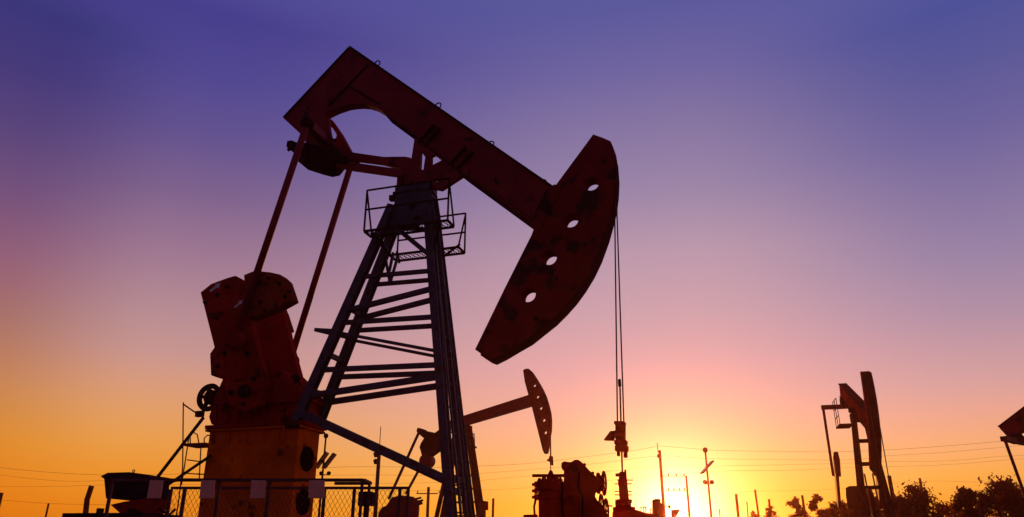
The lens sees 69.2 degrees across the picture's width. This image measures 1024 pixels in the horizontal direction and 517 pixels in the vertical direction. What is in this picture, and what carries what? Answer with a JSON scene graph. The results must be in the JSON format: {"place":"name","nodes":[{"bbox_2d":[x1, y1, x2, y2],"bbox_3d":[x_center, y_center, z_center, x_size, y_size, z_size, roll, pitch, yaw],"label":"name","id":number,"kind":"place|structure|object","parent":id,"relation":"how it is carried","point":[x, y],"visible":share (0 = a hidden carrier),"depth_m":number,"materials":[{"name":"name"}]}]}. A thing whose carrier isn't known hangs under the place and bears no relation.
{"place":"outdoors","nodes":[
{"label":"outdoors","id":0,"kind":"place"},
{"bbox_2d":[0,446,655,474],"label":"power line","id":1,"kind":"object","parent":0,"point":[328,467],"visible":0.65,"depth_m":50.59,"materials":[{"name":"metal"}]},
{"bbox_2d":[3,445,1019,480],"bbox_3d":[0.278,13.957,51.455,78.183,2.865,0.013,0,-21,0],"label":"power line","id":2,"kind":"object","parent":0,"point":[612,461],"visible":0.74,"depth_m":51.46,"materials":[{"name":"metal"}]},
{"bbox_2d":[0,0,1023,516],"label":"sky","id":3,"kind":"structure","parent":0,"point":[814,195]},
{"bbox_2d":[38,455,1023,486],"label":"power line","id":4,"kind":"object","parent":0,"point":[605,471],"visible":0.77,"depth_m":58.09,"materials":[{"name":"metal"}]},
{"bbox_2d":[652,499,670,516],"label":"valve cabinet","id":5,"kind":"object","parent":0,"point":[657,506],"visible":0.99,"depth_m":19.00,"materials":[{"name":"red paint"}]},
{"bbox_2d":[671,509,679,516],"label":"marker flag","id":6,"kind":"object","parent":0,"point":[674,513],"visible":1,"depth_m":37.88,"materials":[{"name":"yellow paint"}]},
{"bbox_2d":[433,460,1000,490],"bbox_3d":[16.979,16.716,57.892,54.478,2.675,0.013,0,-21,0],"label":"power line","id":7,"kind":"object","parent":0,"point":[741,470],"visible":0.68,"depth_m":57.96,"materials":[{"name":"metal"}]},
{"bbox_2d":[665,441,997,451],"bbox_3d":[24.536,12.645,51.217,28.888,1.353,0.016,0,-21,0],"label":"power line","id":8,"kind":"object","parent":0,"point":[844,451],"visible":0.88,"depth_m":51.02,"materials":[{"name":"metal"}]},
{"bbox_3d":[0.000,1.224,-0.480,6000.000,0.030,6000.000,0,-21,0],"label":"ground","id":9,"kind":"structure","parent":0,"visible":0},
{"bbox_2d":[83,485,93,512],"bbox_3d":[-16.288,10.478,28.115,0.335,3.625,0.230,0,-21,0],"label":"post","id":10,"kind":"object","parent":9,"relation":"on","point":[87,499],"visible":0.81,"depth_m":28.52,"materials":[{"name":"black metal"}]},
{"bbox_2d":[62,498,178,516],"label":"motor guard","id":11,"kind":"object","parent":9,"relation":"on","point":[133,508],"visible":0.89,"depth_m":10.73,"materials":[{"name":"red paint"}]},
{"bbox_2d":[101,469,173,512],"bbox_3d":[-5.797,4.383,10.969,1.064,2.442,0.660,-3,-22,7],"label":"motor box","id":12,"kind":"object","parent":9,"relation":"on","point":[129,491],"visible":0.73,"depth_m":11.05,"materials":[{"name":"paint"}]},
{"bbox_2d":[104,478,371,516],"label":"barrier rail","id":13,"kind":"object","parent":9,"relation":"on","point":[258,487],"visible":1,"depth_m":7.65,"materials":[{"name":"metal"}]},
{"bbox_2d":[144,487,409,516],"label":"chain link fence","id":14,"kind":"object","parent":9,"relation":"on","point":[185,491],"visible":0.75,"depth_m":8.66,"materials":[{"name":"metal"}]},
{"bbox_2d":[316,433,336,516],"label":"solar street lamp","id":15,"kind":"object","parent":9,"relation":"on","point":[325,465],"visible":0.95,"depth_m":25.06,"materials":[{"name":"metal"}]},
{"bbox_2d":[358,491,374,516],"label":"control box","id":16,"kind":"object","parent":9,"relation":"on","point":[372,501],"visible":0.59,"depth_m":8.97,"materials":[{"name":"paint"}]},
{"bbox_2d":[373,427,380,516],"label":"floodlight mast","id":17,"kind":"object","parent":9,"relation":"on","point":[377,460],"visible":0.82,"depth_m":36.55,"materials":[{"name":"metal"}]},
{"bbox_2d":[157,46,628,516],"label":"pumpjack","id":18,"kind":"object","parent":9,"relation":"on","point":[269,407],"visible":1,"depth_m":15.57,"materials":[{"name":"red paint"}]},
{"bbox_2d":[612,470,661,516],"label":"wellhead","id":19,"kind":"object","parent":18,"relation":"attached to","point":[623,507],"visible":1,"depth_m":12.96,"materials":[{"name":"red paint"}]},
{"bbox_2d":[416,487,439,516],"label":"utility pole","id":20,"kind":"object","parent":9,"relation":"on","point":[428,493],"visible":0.93,"depth_m":59.07,"materials":[{"name":"wood"}]},
{"bbox_2d":[378,369,552,516],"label":"pumpjack","id":21,"kind":"object","parent":9,"relation":"on","point":[430,446],"visible":0.78,"depth_m":34.88,"materials":[{"name":"red paint"}]},
{"bbox_2d":[480,499,487,516],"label":"sign","id":22,"kind":"object","parent":9,"relation":"on","point":[484,504],"visible":1,"depth_m":28.48,"materials":[{"name":"metal"}]},
{"bbox_2d":[492,498,493,516],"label":"post","id":23,"kind":"object","parent":9,"relation":"on","point":[492,507],"visible":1,"depth_m":52.15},
{"bbox_2d":[523,460,612,516],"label":"valve assembly","id":24,"kind":"object","parent":9,"relation":"on","point":[573,493],"visible":1,"depth_m":12.02,"materials":[{"name":"red paint"}]},
{"bbox_2d":[657,443,665,516],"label":"utility pole","id":25,"kind":"object","parent":9,"relation":"on","point":[661,481],"visible":0.98,"depth_m":49.91,"materials":[{"name":"metal"}]},
{"bbox_2d":[685,476,690,516],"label":"utility pole","id":26,"kind":"object","parent":9,"relation":"on","point":[688,502],"visible":1,"depth_m":49.53,"materials":[{"name":"orange wood"}]},
{"bbox_2d":[663,473,685,489],"bbox_3d":[10.978,15.044,49.955,1.577,1.146,0.120,0,-21,0],"label":"pole crossbar","id":27,"kind":"object","parent":26,"relation":"attached to","point":[675,476],"visible":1,"depth_m":50.07,"materials":[{"name":"wood"}]},
{"bbox_2d":[700,447,713,516],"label":"solar street lamp","id":28,"kind":"object","parent":9,"relation":"on","point":[709,464],"visible":1,"depth_m":40.28,"materials":[{"name":"metal"}]},
{"bbox_2d":[735,494,739,516],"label":"post","id":29,"kind":"object","parent":9,"relation":"on","point":[737,505],"visible":1,"depth_m":42.70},
{"bbox_2d":[749,510,761,516],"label":"sapling","id":30,"kind":"object","parent":9,"relation":"on","point":[752,514],"visible":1,"depth_m":45.21,"materials":[{"name":"green plant"}]},
{"bbox_2d":[754,489,759,515],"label":"post","id":31,"kind":"object","parent":9,"relation":"on","point":[756,500],"visible":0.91,"depth_m":57.03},
{"bbox_2d":[763,505,779,516],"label":"sapling","id":32,"kind":"object","parent":9,"relation":"on","point":[770,512],"visible":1,"depth_m":42.60,"materials":[{"name":"green plant"}]},
{"bbox_2d":[785,496,810,516],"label":"sapling","id":33,"kind":"object","parent":9,"relation":"on","point":[795,503],"visible":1,"depth_m":39.72,"materials":[{"name":"green plant"}]},
{"bbox_2d":[801,495,805,509],"bbox_3d":[20.569,19.008,51.623,0.291,4.882,0.207,0,-21,0],"label":"post","id":34,"kind":"object","parent":9,"relation":"on","point":[802,498],"visible":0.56,"depth_m":52.28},
{"bbox_2d":[806,493,828,516],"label":"sapling","id":35,"kind":"object","parent":9,"relation":"on","point":[813,505],"visible":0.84,"depth_m":39.77,"materials":[{"name":"green plant"}]},
{"bbox_2d":[822,500,849,516],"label":"shrub","id":36,"kind":"object","parent":9,"relation":"on","point":[833,509],"visible":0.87,"depth_m":37.71,"materials":[{"name":"green plant"}]},
{"bbox_2d":[834,499,848,516],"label":"shrub","id":37,"kind":"object","parent":9,"relation":"on","point":[845,505],"visible":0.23,"depth_m":41.63,"materials":[{"name":"green plant"}]},
{"bbox_2d":[821,371,897,516],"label":"pumpjack","id":38,"kind":"object","parent":9,"relation":"on","point":[860,498],"visible":1,"depth_m":28.32,"materials":[{"name":"red paint"}]},
{"bbox_2d":[873,493,906,516],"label":"shrub","id":39,"kind":"object","parent":9,"relation":"on","point":[898,511],"visible":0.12,"depth_m":41.33,"materials":[{"name":"green plant"}]},
{"bbox_2d":[887,475,893,495],"bbox_3d":[23.482,16.123,45.236,0.259,5.588,0.259,9,-23,-21],"label":"utility pole","id":40,"kind":"object","parent":9,"relation":"on","point":[891,484],"visible":0.39,"depth_m":45.97,"materials":[{"name":"black wood"}]},
{"bbox_2d":[891,494,923,516],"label":"bushy tree","id":41,"kind":"object","parent":9,"relation":"on","point":[903,504],"visible":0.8,"depth_m":43.11,"materials":[{"name":"green plant"}]},
{"bbox_2d":[914,478,925,487],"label":"utility pole","id":42,"kind":"object","parent":9,"relation":"on","point":[920,482],"visible":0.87,"depth_m":81.61,"materials":[{"name":"wood"}]},
{"bbox_2d":[893,480,948,516],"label":"bushy tree","id":43,"kind":"object","parent":9,"relation":"on","point":[921,496],"visible":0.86,"depth_m":43.26,"materials":[{"name":"green plant"}]},
{"bbox_2d":[931,500,962,516],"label":"shrub","id":44,"kind":"object","parent":9,"relation":"on","point":[950,514],"visible":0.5,"depth_m":48.73,"materials":[{"name":"green plant"}]},
{"bbox_2d":[947,485,982,516],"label":"bushy tree","id":45,"kind":"object","parent":9,"relation":"on","point":[964,496],"visible":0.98,"depth_m":43.41,"materials":[{"name":"green plant"}]},
{"bbox_2d":[954,500,998,516],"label":"shrub","id":46,"kind":"object","parent":9,"relation":"on","point":[988,513],"visible":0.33,"depth_m":46.93,"materials":[{"name":"green plant"}]},
{"bbox_2d":[969,472,1023,516],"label":"bushy tree","id":47,"kind":"object","parent":9,"relation":"on","point":[1007,494],"visible":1,"depth_m":41.51,"materials":[{"name":"green plant"}]},
{"bbox_2d":[993,500,1007,516],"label":"shrub","id":48,"kind":"object","parent":9,"relation":"on","point":[1001,511],"visible":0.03,"depth_m":47.68,"materials":[{"name":"green plant"}]},
{"bbox_2d":[997,484,1023,516],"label":"bushy tree","id":49,"kind":"object","parent":9,"relation":"on","point":[1007,509],"visible":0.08,"depth_m":43.62,"materials":[{"name":"green plant"}]},
{"bbox_2d":[997,406,1023,496],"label":"pumpjack","id":50,"kind":"object","parent":9,"relation":"on","point":[1011,427],"visible":1,"depth_m":26.79,"materials":[{"name":"red paint"}]}
]}

